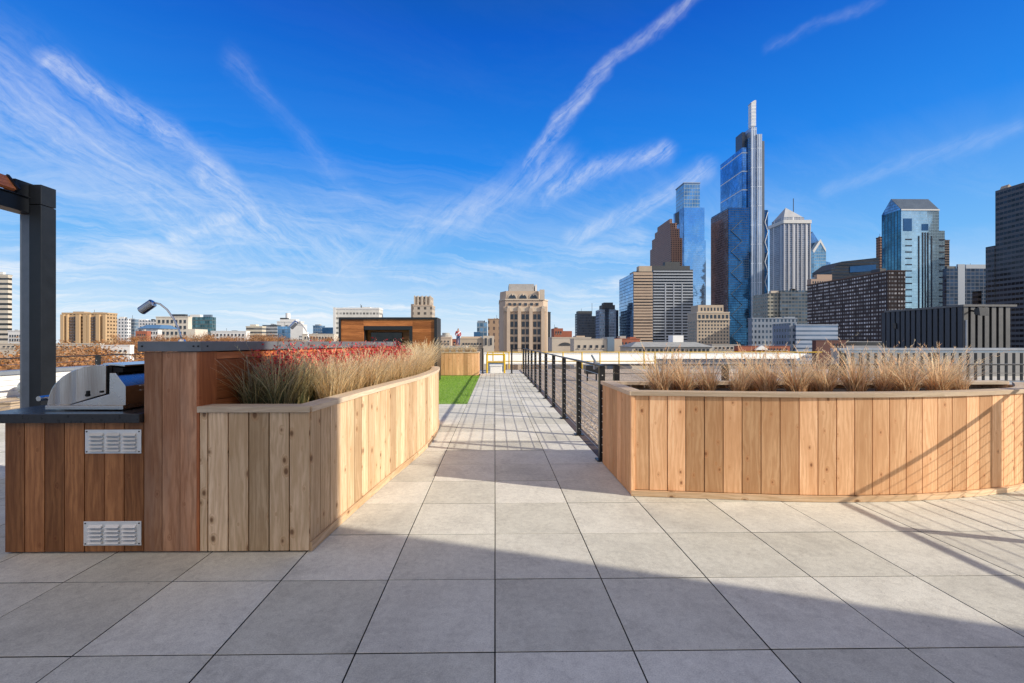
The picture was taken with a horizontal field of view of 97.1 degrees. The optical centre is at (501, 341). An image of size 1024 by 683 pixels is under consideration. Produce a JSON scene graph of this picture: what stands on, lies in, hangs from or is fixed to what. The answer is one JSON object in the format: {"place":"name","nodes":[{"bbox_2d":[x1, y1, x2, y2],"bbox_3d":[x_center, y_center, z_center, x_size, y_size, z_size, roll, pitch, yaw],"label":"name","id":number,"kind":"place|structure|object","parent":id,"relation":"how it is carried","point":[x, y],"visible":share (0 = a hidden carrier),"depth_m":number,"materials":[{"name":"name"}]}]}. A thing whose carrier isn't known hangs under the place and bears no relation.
{"place":"outdoors","nodes":[
{"label":"outdoors","id":0,"kind":"place"},
{"bbox_2d":[0,272,12,342],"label":"apartment tower","id":1,"kind":"structure","parent":0,"point":[5,302],"depth_m":295.30,"materials":[{"name":"concrete"}]},
{"bbox_2d":[7,330,19,342],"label":"building","id":2,"kind":"structure","parent":0,"point":[13,335],"depth_m":236.27,"materials":[{"name":"concrete"}]},
{"bbox_2d":[0,343,104,359],"bbox_3d":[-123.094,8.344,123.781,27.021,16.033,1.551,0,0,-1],"label":"building","id":3,"kind":"structure","parent":0,"point":[7,347],"depth_m":123.08,"materials":[{"name":"stone"}]},
{"bbox_2d":[60,310,117,343],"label":"apartment block","id":4,"kind":"structure","parent":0,"point":[81,327],"depth_m":373.93,"materials":[{"name":"concrete"}]},
{"bbox_2d":[117,317,130,342],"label":"apartment tower","id":5,"kind":"structure","parent":0,"point":[123,327],"depth_m":444.63,"materials":[{"name":"concrete"}]},
{"bbox_2d":[137,325,176,339],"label":"building","id":6,"kind":"structure","parent":0,"point":[155,329],"depth_m":282.18,"materials":[{"name":"blue glass"}]},
{"bbox_2d":[156,316,207,340],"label":"apartment block","id":7,"kind":"structure","parent":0,"point":[184,323],"depth_m":316.71,"materials":[{"name":"white concrete"}]},
{"bbox_2d":[172,314,215,335],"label":"office tower","id":8,"kind":"structure","parent":0,"point":[207,322],"depth_m":425.99,"materials":[{"name":"green glass"}]},
{"bbox_2d":[211,328,249,340],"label":"row houses","id":9,"kind":"structure","parent":0,"point":[240,334],"depth_m":247.82,"materials":[{"name":"concrete"}]},
{"bbox_2d":[246,324,265,339],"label":"office building","id":10,"kind":"structure","parent":0,"point":[254,328],"depth_m":416.76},
{"bbox_2d":[262,324,280,340],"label":"office building","id":11,"kind":"structure","parent":0,"point":[272,328],"depth_m":436.81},
{"bbox_2d":[277,325,289,340],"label":"office building","id":12,"kind":"structure","parent":0,"point":[282,331],"depth_m":377.38,"materials":[{"name":"glass"}]},
{"bbox_2d":[277,313,303,325],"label":"office building","id":13,"kind":"structure","parent":0,"point":[287,320],"depth_m":466.94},
{"bbox_2d":[290,323,306,341],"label":"building","id":14,"kind":"structure","parent":0,"point":[298,330],"depth_m":357.68,"materials":[{"name":"concrete"}]},
{"bbox_2d":[302,330,337,341],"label":"building","id":15,"kind":"structure","parent":0,"point":[313,335],"depth_m":238.59,"materials":[{"name":"concrete"}]},
{"bbox_2d":[313,324,332,333],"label":"office tower","id":16,"kind":"structure","parent":0,"point":[317,328],"depth_m":460.39,"materials":[{"name":"glass"}]},
{"bbox_2d":[333,304,382,341],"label":"office building","id":17,"kind":"structure","parent":0,"point":[361,311],"depth_m":298.57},
{"bbox_2d":[411,296,434,316],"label":"office tower","id":18,"kind":"structure","parent":0,"point":[422,306],"depth_m":299.49,"materials":[{"name":"stone"}]},
{"bbox_2d":[450,374,495,682],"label":"roof slab","id":19,"kind":"structure","parent":0,"point":[494,604],"depth_m":2.29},
{"bbox_2d":[439,375,479,403],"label":"lawn","id":20,"kind":"structure","parent":19,"relation":"on","point":[452,388],"depth_m":12.98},
{"bbox_2d":[339,317,440,379],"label":"screen wall","id":21,"kind":"structure","parent":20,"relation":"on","point":[381,329],"depth_m":15.46,"materials":[{"name":"orange wood"}]},
{"bbox_2d":[524,374,602,461],"bbox_3d":[1.110,1.387,12.444,0.136,0.066,14.754,0,0,-1],"label":"deck edging","id":22,"kind":"object","parent":19,"relation":"on","point":[590,444],"visible":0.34,"depth_m":7.24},
{"bbox_2d":[460,336,493,369],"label":"building","id":23,"kind":"structure","parent":0,"point":[486,343],"depth_m":109.83,"materials":[{"name":"concrete"}]},
{"bbox_2d":[474,321,486,337],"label":"office building","id":24,"kind":"structure","parent":0,"point":[481,329],"depth_m":319.83,"materials":[{"name":"blue glass"}]},
{"bbox_2d":[488,318,498,351],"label":"office building","id":25,"kind":"structure","parent":0,"point":[493,327],"depth_m":259.98,"materials":[{"name":"concrete"}]},
{"bbox_2d":[0,373,1023,682],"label":"paver deck","id":26,"kind":"structure","parent":0,"point":[602,575],"depth_m":2.47,"materials":[{"name":"concrete"}]},
{"bbox_2d":[0,173,55,407],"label":"pergola","id":27,"kind":"object","parent":26,"relation":"on","point":[33,206],"visible":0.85,"depth_m":4.56,"materials":[{"name":"grey metal"}]},
{"bbox_2d":[0,353,143,407],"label":"cable railing","id":28,"kind":"object","parent":26,"relation":"on","point":[98,360],"visible":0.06,"depth_m":8.81,"materials":[{"name":"metal"}]},
{"bbox_2d":[0,405,143,551],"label":"outdoor kitchen","id":29,"kind":"object","parent":26,"relation":"on","point":[74,480],"visible":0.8,"depth_m":2.90,"materials":[{"name":"brown wood"}]},
{"bbox_2d":[36,361,143,409],"bbox_3d":[-2.792,0.295,3.432,0.582,0.306,0.896,0,0,-1],"label":"gas grill","id":30,"kind":"object","parent":29,"relation":"on","point":[114,386],"visible":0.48,"depth_m":3.00,"materials":[{"name":"metal"}]},
{"bbox_2d":[138,341,395,550],"bbox_3d":[-2.158,0.678,4.641,1.379,1.364,3.496,0,0,-1],"label":"bar counter","id":31,"kind":"object","parent":26,"relation":"on","point":[182,382],"visible":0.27,"depth_m":2.91,"materials":[{"name":"brown wood"}]},
{"bbox_2d":[137,300,185,340],"bbox_3d":[-2.377,-0.151,3.166,0.322,0.293,0.060,0,0,-1],"label":"gooseneck lamp","id":32,"kind":"object","parent":31,"relation":"on","point":[146,306],"visible":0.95,"depth_m":3.15,"materials":[{"name":"metal"}]},
{"bbox_2d":[197,366,439,551],"bbox_3d":[-1.385,0.887,5.367,0.817,0.946,5.005,0,0,4],"label":"cedar planter","id":33,"kind":"object","parent":26,"relation":"on","point":[311,475],"visible":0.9,"depth_m":2.92,"materials":[{"name":"wood"}]},
{"bbox_2d":[217,344,308,403],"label":"grass clump","id":34,"kind":"object","parent":33,"relation":"in","point":[251,397],"visible":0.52,"depth_m":3.23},
{"bbox_2d":[215,338,328,391],"bbox_3d":[-1.796,0.234,3.510,0.892,0.531,0.931,0,0,43],"label":"grass clump","id":35,"kind":"object","parent":33,"relation":"on","point":[270,365],"visible":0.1,"depth_m":3.34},
{"bbox_2d":[246,343,299,391],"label":"shrub","id":36,"kind":"object","parent":33,"relation":"in","point":[277,362],"visible":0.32,"depth_m":3.40,"materials":[{"name":"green plant"}]},
{"bbox_2d":[230,342,350,403],"bbox_3d":[-1.627,0.244,3.320,0.914,0.511,0.875,0,0,43],"label":"grass clump","id":37,"kind":"object","parent":33,"relation":"in","point":[278,395],"visible":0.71,"depth_m":3.26,"materials":[{"name":"plant"}]},
{"bbox_2d":[247,345,341,403],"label":"grass clump","id":38,"kind":"object","parent":33,"relation":"in","point":[302,398],"visible":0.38,"depth_m":3.46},
{"bbox_2d":[286,342,323,377],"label":"shrub","id":39,"kind":"object","parent":33,"relation":"in","point":[308,354],"visible":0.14,"depth_m":3.82,"materials":[{"name":"red plant"}]},
{"bbox_2d":[267,348,349,402],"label":"grass clump","id":40,"kind":"object","parent":33,"relation":"on","point":[311,397],"visible":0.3,"depth_m":3.59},
{"bbox_2d":[282,340,377,399],"bbox_3d":[-1.456,0.231,3.708,0.990,0.539,1.058,0,0,-18],"label":"grass clump","id":41,"kind":"object","parent":33,"relation":"on","point":[333,386],"visible":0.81,"depth_m":3.60,"materials":[{"name":"plant"}]},
{"bbox_2d":[314,339,349,368],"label":"shrub","id":42,"kind":"object","parent":33,"relation":"in","point":[336,353],"visible":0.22,"depth_m":4.38,"materials":[{"name":"red plant"}]},
{"bbox_2d":[317,354,373,392],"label":"grass clump","id":43,"kind":"object","parent":33,"relation":"on","point":[350,386],"visible":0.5,"depth_m":3.91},
{"bbox_2d":[316,342,389,389],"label":"grass clump","id":44,"kind":"object","parent":33,"relation":"in","point":[359,379],"visible":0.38,"depth_m":4.23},
{"bbox_2d":[339,340,396,387],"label":"grass clump","id":45,"kind":"object","parent":33,"relation":"on","point":[374,380],"visible":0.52,"depth_m":4.42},
{"bbox_2d":[341,348,406,383],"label":"grass clump","id":46,"kind":"object","parent":33,"relation":"in","point":[383,380],"visible":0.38,"depth_m":4.74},
{"bbox_2d":[377,351,414,381],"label":"grass clump","id":47,"kind":"object","parent":33,"relation":"on","point":[393,378],"visible":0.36,"depth_m":5.02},
{"bbox_2d":[367,346,442,379],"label":"grass clump","id":48,"kind":"object","parent":33,"relation":"on","point":[401,375],"visible":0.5,"depth_m":5.30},
{"bbox_2d":[441,351,479,375],"bbox_3d":[-2.070,0.880,18.812,2.310,0.960,1.020,0,0,-1],"label":"cedar planter","id":49,"kind":"object","parent":26,"relation":"on","point":[458,363],"visible":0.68,"depth_m":18.33,"materials":[{"name":"wood"}]},
{"bbox_2d":[522,348,604,461],"bbox_3d":[1.045,0.809,12.287,0.130,1.089,14.330,0,0,-1],"label":"cable railing","id":50,"kind":"object","parent":26,"relation":"on","point":[601,372],"visible":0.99,"depth_m":7.15,"materials":[{"name":"metal"}]},
{"bbox_2d":[601,380,1023,501],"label":"cedar planter","id":51,"kind":"object","parent":26,"relation":"on","point":[838,444],"visible":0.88,"depth_m":3.92,"materials":[{"name":"wood"}]},
{"bbox_2d":[606,343,702,389],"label":"grass clump","id":52,"kind":"object","parent":51,"relation":"on","point":[660,383],"visible":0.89,"depth_m":4.33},
{"bbox_2d":[637,348,713,389],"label":"grass clump","id":53,"kind":"object","parent":51,"relation":"on","point":[672,387],"visible":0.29,"depth_m":4.72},
{"bbox_2d":[651,351,733,390],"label":"grass clump","id":54,"kind":"object","parent":51,"relation":"on","point":[684,382],"visible":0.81,"depth_m":4.39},
{"bbox_2d":[668,346,746,390],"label":"grass clump","id":55,"kind":"object","parent":51,"relation":"on","point":[709,384],"visible":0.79,"depth_m":4.40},
{"bbox_2d":[711,351,784,390],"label":"grass clump","id":56,"kind":"object","parent":51,"relation":"on","point":[741,384],"visible":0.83,"depth_m":4.36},
{"bbox_2d":[714,343,787,390],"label":"grass clump","id":57,"kind":"object","parent":51,"relation":"on","point":[750,388],"visible":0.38,"depth_m":4.73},
{"bbox_2d":[719,340,808,390],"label":"grass clump","id":58,"kind":"object","parent":51,"relation":"on","point":[763,384],"visible":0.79,"depth_m":4.39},
{"bbox_2d":[729,336,854,391],"bbox_3d":[2.690,0.255,4.347,1.166,0.544,1.032,-5,-5,-1],"label":"grass clump","id":59,"kind":"object","parent":51,"relation":"on","point":[792,384],"visible":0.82,"depth_m":4.27,"materials":[{"name":"plant"}]},
{"bbox_2d":[759,344,853,391],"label":"grass clump","id":60,"kind":"object","parent":51,"relation":"on","point":[811,387],"visible":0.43,"depth_m":4.63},
{"bbox_2d":[790,347,859,391],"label":"grass clump","id":61,"kind":"object","parent":51,"relation":"on","point":[826,383],"visible":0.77,"depth_m":4.43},
{"bbox_2d":[802,341,936,391],"bbox_3d":[3.571,0.253,4.484,1.042,0.549,0.999,4,-8,16],"label":"grass clump","id":62,"kind":"object","parent":51,"relation":"on","point":[852,383],"visible":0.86,"depth_m":4.38,"materials":[{"name":"plant"}]},
{"bbox_2d":[851,347,929,390],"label":"grass clump","id":63,"kind":"object","parent":51,"relation":"on","point":[880,385],"visible":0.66,"depth_m":4.42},
{"bbox_2d":[838,339,952,390],"bbox_3d":[4.252,0.237,4.829,0.954,0.556,0.973,0,0,-34],"label":"grass clump","id":64,"kind":"object","parent":51,"relation":"on","point":[895,388],"visible":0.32,"depth_m":4.81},
{"bbox_2d":[861,343,979,390],"bbox_3d":[3.893,0.265,4.234,0.939,0.495,1.061,-10,0,-20],"label":"grass clump","id":65,"kind":"object","parent":51,"relation":"on","point":[911,384],"visible":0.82,"depth_m":4.28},
{"bbox_2d":[908,356,990,389],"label":"grass clump","id":66,"kind":"object","parent":51,"relation":"on","point":[962,385],"visible":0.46,"depth_m":4.38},
{"bbox_2d":[892,342,1009,390],"bbox_3d":[4.267,0.253,4.387,0.986,0.533,0.852,0,0,21],"label":"grass clump","id":67,"kind":"object","parent":51,"relation":"on","point":[939,383],"visible":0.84,"depth_m":4.32,"materials":[{"name":"plant"}]},
{"bbox_2d":[907,343,1010,383],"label":"grass clump","id":68,"kind":"object","parent":51,"relation":"on","point":[949,360],"visible":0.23,"depth_m":4.78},
{"bbox_2d":[601,364,1023,380],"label":"cable railing","id":69,"kind":"object","parent":26,"relation":"on","point":[616,373],"visible":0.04,"depth_m":5.43,"materials":[{"name":"metal"}]},
{"bbox_2d":[0,0,1023,342],"label":"sky","id":70,"kind":"structure","parent":0,"point":[240,163],"materials":[{"name":"blue"}]},
{"bbox_2d":[499,284,547,369],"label":"stone tower","id":71,"kind":"structure","parent":0,"point":[523,315],"depth_m":175.88,"materials":[{"name":"stone"}]},
{"bbox_2d":[551,325,571,336],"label":"building","id":72,"kind":"structure","parent":0,"point":[557,332],"depth_m":230.49,"materials":[{"name":"red brick"}]},
{"bbox_2d":[548,336,590,368],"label":"building","id":73,"kind":"structure","parent":0,"point":[558,344],"depth_m":130.27,"materials":[{"name":"concrete"}]},
{"bbox_2d":[575,311,595,338],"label":"office tower","id":74,"kind":"structure","parent":0,"point":[585,323],"depth_m":621.81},
{"bbox_2d":[520,369,660,443],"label":"gravel roof","id":75,"kind":"structure","parent":0,"point":[609,377],"depth_m":15.74,"materials":[{"name":"gravel"}]},
{"bbox_2d":[547,387,597,442],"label":"gravel stones","id":76,"kind":"object","parent":75,"relation":"on","point":[574,417],"visible":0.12,"depth_m":10.16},
{"bbox_2d":[570,337,621,368],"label":"building","id":77,"kind":"structure","parent":0,"point":[607,344],"depth_m":118.35,"materials":[{"name":"concrete"}]},
{"bbox_2d":[596,302,618,338],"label":"office tower","id":78,"kind":"structure","parent":0,"point":[607,319],"depth_m":562.05,"materials":[{"name":"glass"}]},
{"bbox_2d":[484,353,804,368],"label":"parapet wall","id":79,"kind":"structure","parent":0,"point":[588,357],"depth_m":26.54,"materials":[{"name":"white paint"}]},
{"bbox_2d":[487,352,821,368],"bbox_3d":[8.737,1.035,25.680,19.134,0.970,0.065,0,0,-1],"label":"guard rail","id":80,"kind":"object","parent":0,"point":[600,361],"visible":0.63,"depth_m":25.62,"materials":[{"name":"metal"}]},
{"bbox_2d":[650,219,681,265],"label":"stepped tower","id":81,"kind":"structure","parent":0,"point":[667,244],"depth_m":928.79,"materials":[{"name":"brown stone"}]},
{"bbox_2d":[619,335,712,368],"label":"long roof house","id":82,"kind":"structure","parent":0,"point":[675,341],"depth_m":106.32,"materials":[{"name":"stone"}]},
{"bbox_2d":[652,262,692,341],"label":"office tower","id":83,"kind":"structure","parent":0,"point":[672,293],"depth_m":643.29,"materials":[{"name":"concrete"}]},
{"bbox_2d":[674,182,705,305],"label":"glass tower","id":84,"kind":"structure","parent":0,"point":[689,217],"depth_m":1006.57,"materials":[{"name":"glass"}]},
{"bbox_2d":[687,305,729,344],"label":"office building","id":85,"kind":"structure","parent":0,"point":[708,324],"depth_m":402.87,"materials":[{"name":"beige stone"}]},
{"bbox_2d":[708,344,739,351],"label":"building","id":86,"kind":"structure","parent":0,"point":[727,348],"depth_m":151.08,"materials":[{"name":"concrete"}]},
{"bbox_2d":[711,100,767,345],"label":"glass skyscraper","id":87,"kind":"structure","parent":0,"point":[739,251],"depth_m":802.64,"materials":[{"name":"blue glass"}]},
{"bbox_2d":[480,369,1023,384],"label":"membrane roof","id":88,"kind":"structure","parent":0,"point":[978,378],"depth_m":20.24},
{"bbox_2d":[830,348,1023,375],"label":"railing","id":89,"kind":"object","parent":88,"relation":"on","point":[1002,361],"depth_m":19.79,"materials":[{"name":"metal"}]},
{"bbox_2d":[839,351,1023,382],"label":"picket fence","id":90,"kind":"object","parent":88,"relation":"on","point":[983,366],"visible":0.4,"depth_m":15.22,"materials":[{"name":"metal"}]},
{"bbox_2d":[734,345,789,351],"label":"building","id":91,"kind":"structure","parent":0,"point":[761,347],"depth_m":141.18,"materials":[{"name":"red brick"}]},
{"bbox_2d":[748,317,796,345],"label":"office building","id":92,"kind":"structure","parent":0,"point":[759,331],"depth_m":262.27,"materials":[{"name":"concrete"}]},
{"bbox_2d":[753,289,806,323],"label":"office building","id":93,"kind":"structure","parent":0,"point":[785,303],"depth_m":474.71,"materials":[{"name":"concrete"}]},
{"bbox_2d":[768,198,811,290],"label":"pyramid tower","id":94,"kind":"structure","parent":0,"point":[790,249],"depth_m":888.73,"materials":[{"name":"concrete"}]},
{"bbox_2d":[772,323,837,368],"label":"office building","id":95,"kind":"structure","parent":0,"point":[783,334],"depth_m":227.41,"materials":[{"name":"concrete"}]},
{"bbox_2d":[807,274,831,284],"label":"office building","id":96,"kind":"structure","parent":0,"point":[818,278],"depth_m":566.05,"materials":[{"name":"concrete"}]},
{"bbox_2d":[811,232,829,278],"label":"chevron tower","id":97,"kind":"structure","parent":0,"point":[818,254],"depth_m":1212.70,"materials":[{"name":"blue glass"}]},
{"bbox_2d":[812,340,845,368],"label":"building","id":98,"kind":"structure","parent":0,"point":[826,346],"depth_m":151.61,"materials":[{"name":"red brick"}]},
{"bbox_2d":[812,258,878,279],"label":"office building","id":99,"kind":"structure","parent":0,"point":[844,269],"depth_m":576.54,"materials":[{"name":"grey glass"}]},
{"bbox_2d":[807,268,906,340],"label":"apartment slab","id":100,"kind":"structure","parent":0,"point":[855,306],"depth_m":350.89,"materials":[{"name":"concrete"}]},
{"bbox_2d":[846,341,881,347],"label":"building","id":101,"kind":"structure","parent":0,"point":[862,344],"depth_m":202.37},
{"bbox_2d":[876,236,881,268],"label":"office building","id":102,"kind":"structure","parent":0,"point":[879,247],"depth_m":699.52,"materials":[{"name":"brick"}]},
{"bbox_2d":[882,199,944,308],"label":"gabled tower","id":103,"kind":"structure","parent":0,"point":[913,240],"depth_m":608.48,"materials":[{"name":"teal glass"}]},
{"bbox_2d":[882,304,1016,347],"bbox_3d":[27.375,-0.123,28.047,3.054,3.966,5.432,0,0,-1],"label":"equipment screen","id":104,"kind":"object","parent":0,"point":[957,326],"visible":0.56,"depth_m":26.22,"materials":[{"name":"grey metal"}]},
{"bbox_2d":[943,263,985,305],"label":"office building","id":105,"kind":"structure","parent":0,"point":[962,283],"depth_m":487.37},
{"bbox_2d":[972,183,1023,347],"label":"office tower","id":106,"kind":"structure","parent":0,"point":[1005,269],"depth_m":313.83,"materials":[{"name":"grey glass"}]},
{"label":"ground","id":107,"kind":"structure","parent":0,"visible":0},
{"bbox_2d":[0,348,97,369],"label":"autumn tree","id":108,"kind":"object","parent":107,"relation":"on","point":[17,366],"visible":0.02,"depth_m":36.07,"materials":[{"name":"orange plant"}]},
{"bbox_2d":[4,345,103,365],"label":"autumn tree","id":109,"kind":"object","parent":107,"relation":"on","point":[57,358],"visible":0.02,"depth_m":50.48,"materials":[{"name":"orange plant"}]},
{"bbox_2d":[7,336,138,361],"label":"autumn tree","id":110,"kind":"object","parent":107,"relation":"on","point":[97,351],"visible":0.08,"depth_m":59.10,"materials":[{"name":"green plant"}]},
{"bbox_2d":[56,348,140,366],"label":"autumn tree","id":111,"kind":"object","parent":107,"relation":"on","point":[105,359],"depth_m":44.03,"materials":[{"name":"orange plant"}]},
{"bbox_2d":[100,345,133,361],"bbox_3d":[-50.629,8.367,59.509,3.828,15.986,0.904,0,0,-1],"label":"building","id":112,"kind":"structure","parent":107,"relation":"on","point":[128,348],"depth_m":59.27,"materials":[{"name":"white paint"}]},
{"bbox_2d":[106,333,149,354],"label":"autumn tree","id":113,"kind":"object","parent":107,"relation":"on","point":[135,339],"visible":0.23,"depth_m":185.14,"materials":[{"name":"orange plant"}]},
{"bbox_2d":[619,266,652,341],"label":"office tower","id":114,"kind":"structure","parent":107,"relation":"on","point":[635,303],"depth_m":522.47,"materials":[{"name":"beige concrete"}]},
{"bbox_3d":[22.757,9.335,9.933,74.200,14.050,30.000,0,0,-1],"label":"host building","id":115,"kind":"object","parent":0,"visible":0},
{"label":"white roof","id":116,"kind":"structure","parent":115,"relation":"on","visible":0},
{"bbox_2d":[0,397,19,410],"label":"duct box","id":117,"kind":"object","parent":116,"relation":"on","point":[12,403],"visible":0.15,"depth_m":8.23,"materials":[{"name":"beige paint"}]},
{"bbox_2d":[0,366,85,398],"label":"parapet wall","id":118,"kind":"structure","parent":116,"relation":"on","point":[12,377],"depth_m":8.90,"materials":[{"name":"white paint"}]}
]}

